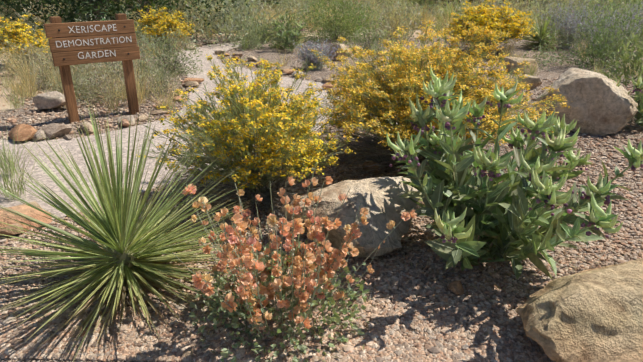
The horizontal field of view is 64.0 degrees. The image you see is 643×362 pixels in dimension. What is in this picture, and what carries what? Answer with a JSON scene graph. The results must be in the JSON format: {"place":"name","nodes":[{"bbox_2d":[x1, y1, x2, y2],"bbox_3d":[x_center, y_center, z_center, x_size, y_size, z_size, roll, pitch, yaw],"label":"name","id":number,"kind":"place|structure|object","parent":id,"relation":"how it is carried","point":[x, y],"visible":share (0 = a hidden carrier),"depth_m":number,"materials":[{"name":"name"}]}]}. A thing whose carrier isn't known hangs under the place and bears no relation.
{"place":"outdoors","nodes":[
{"label":"outdoors","id":0,"kind":"place"},
{"bbox_2d":[0,40,396,219],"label":"path","id":1,"kind":"structure","parent":0,"point":[72,146],"depth_m":5.05,"materials":[{"name":"beige gravel"}]},
{"bbox_2d":[0,0,642,361],"bbox_3d":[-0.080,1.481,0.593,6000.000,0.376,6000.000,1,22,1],"label":"ground","id":2,"kind":"structure","parent":0,"point":[272,54],"depth_m":6.47,"materials":[{"name":"brown soil"}]},
{"bbox_2d":[0,13,51,65],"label":"rabbitbrush","id":3,"kind":"object","parent":2,"relation":"on","point":[16,33],"visible":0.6,"depth_m":9.25,"materials":[{"name":"yellow plant"}]},
{"bbox_2d":[44,13,139,123],"bbox_3d":[-2.566,-1.151,5.967,0.952,1.474,0.153,-15,26,-33],"label":"garden sign","id":4,"kind":"object","parent":2,"relation":"on","point":[74,43],"visible":0.98,"depth_m":5.77,"materials":[{"name":"brown wood"}]},
{"bbox_2d":[0,95,253,361],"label":"yucca","id":5,"kind":"object","parent":2,"relation":"on","point":[116,227],"visible":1,"depth_m":2.70,"materials":[{"name":"green plant"}]},
{"bbox_2d":[134,5,195,48],"bbox_3d":[-3.650,-3.478,11.656,1.586,0.975,1.394,1,22,1],"label":"rabbitbrush","id":6,"kind":"object","parent":2,"relation":"on","point":[156,21],"visible":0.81,"depth_m":11.45,"materials":[{"name":"yellow plant"}]},
{"bbox_2d":[0,36,463,360],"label":"edge stones","id":7,"kind":"object","parent":2,"relation":"on","point":[51,131],"visible":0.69,"depth_m":5.29,"materials":[{"name":"brown stone"}]},
{"bbox_2d":[136,51,358,228],"bbox_3d":[-0.502,-0.388,3.838,1.566,1.083,1.670,1,22,1],"label":"rabbitbrush","id":8,"kind":"object","parent":2,"relation":"on","point":[276,136],"visible":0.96,"depth_m":3.55,"materials":[{"name":"yellow plant"}]},
{"bbox_2d":[271,15,305,50],"bbox_3d":[-0.644,-3.250,11.257,0.704,0.809,0.829,-19,29,-39],"label":"cactus","id":9,"kind":"object","parent":2,"relation":"on","point":[295,35],"visible":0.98,"depth_m":11.19,"materials":[{"name":"green plant"}]},
{"bbox_2d":[0,0,638,44],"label":"background trees","id":10,"kind":"object","parent":2,"relation":"on","point":[96,8],"visible":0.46,"depth_m":12.36,"materials":[{"name":"green plant"}]},
{"bbox_2d":[0,75,642,361],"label":"gravel pebbles","id":11,"kind":"object","parent":2,"relation":"on","point":[458,342],"visible":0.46,"depth_m":2.65,"materials":[{"name":"beige gravel"}]},
{"bbox_2d":[172,162,416,361],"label":"orange flowering plant","id":12,"kind":"object","parent":11,"relation":"on","point":[251,287],"visible":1,"depth_m":2.36,"materials":[{"name":"orange plant"}]},
{"bbox_2d":[0,0,642,119],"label":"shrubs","id":13,"kind":"object","parent":2,"relation":"on","point":[628,56],"visible":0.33,"depth_m":8.92,"materials":[{"name":"green plant"}]},
{"bbox_2d":[0,0,642,46],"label":"scrub","id":14,"kind":"object","parent":2,"relation":"on","point":[247,22],"visible":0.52,"depth_m":13.50,"materials":[{"name":"green plant"}]},
{"bbox_2d":[0,0,642,201],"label":"dry grasses","id":15,"kind":"object","parent":2,"relation":"on","point":[20,90],"visible":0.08,"depth_m":7.83,"materials":[{"name":"green plant"}]},
{"bbox_2d":[45,129,603,361],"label":"plant litter","id":16,"kind":"object","parent":2,"relation":"on","point":[203,307],"visible":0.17,"depth_m":2.86,"materials":[{"name":"brown plant"}]},
{"bbox_2d":[33,44,642,361],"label":"boulders","id":17,"kind":"object","parent":2,"relation":"on","point":[592,315],"visible":0.79,"depth_m":3.00,"materials":[{"name":"beige stone"}]},
{"bbox_2d":[292,0,542,6],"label":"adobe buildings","id":18,"kind":"structure","parent":2,"relation":"on","point":[451,1],"depth_m":24.67,"materials":[{"name":"brown concrete"}]},
{"bbox_2d":[307,20,571,181],"bbox_3d":[0.905,-0.735,4.466,2.104,1.261,2.241,1,22,1],"label":"rabbitbrush","id":19,"kind":"object","parent":2,"relation":"on","point":[402,81],"visible":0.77,"depth_m":4.21,"materials":[{"name":"yellow plant"}]},
{"bbox_2d":[431,0,467,25],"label":"grass tuft","id":20,"kind":"object","parent":2,"relation":"on","point":[450,14],"visible":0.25,"depth_m":16.57,"materials":[{"name":"green plant"}]},
{"bbox_2d":[293,0,642,70],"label":"lavender plants","id":21,"kind":"object","parent":2,"relation":"on","point":[309,56],"visible":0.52,"depth_m":10.94,"materials":[{"name":"purple plant"}]},
{"bbox_2d":[443,0,537,56],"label":"rabbitbrush","id":22,"kind":"object","parent":2,"relation":"on","point":[484,18],"visible":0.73,"depth_m":10.57,"materials":[{"name":"yellow plant"}]},
{"bbox_2d":[387,65,642,278],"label":"milkweed","id":23,"kind":"object","parent":2,"relation":"on","point":[503,220],"visible":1,"depth_m":2.75,"materials":[{"name":"green plant"}]},
{"bbox_2d":[516,8,570,50],"bbox_3d":[5.029,-3.401,11.677,1.398,1.196,1.462,1,22,1],"label":"yucca","id":24,"kind":"object","parent":2,"relation":"on","point":[541,34],"visible":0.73,"depth_m":11.67,"materials":[{"name":"green plant"}]},
{"bbox_2d":[613,65,642,125],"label":"milkweed","id":25,"kind":"object","parent":2,"relation":"on","point":[638,86],"visible":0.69,"depth_m":5.46,"materials":[{"name":"green plant"}]}
]}

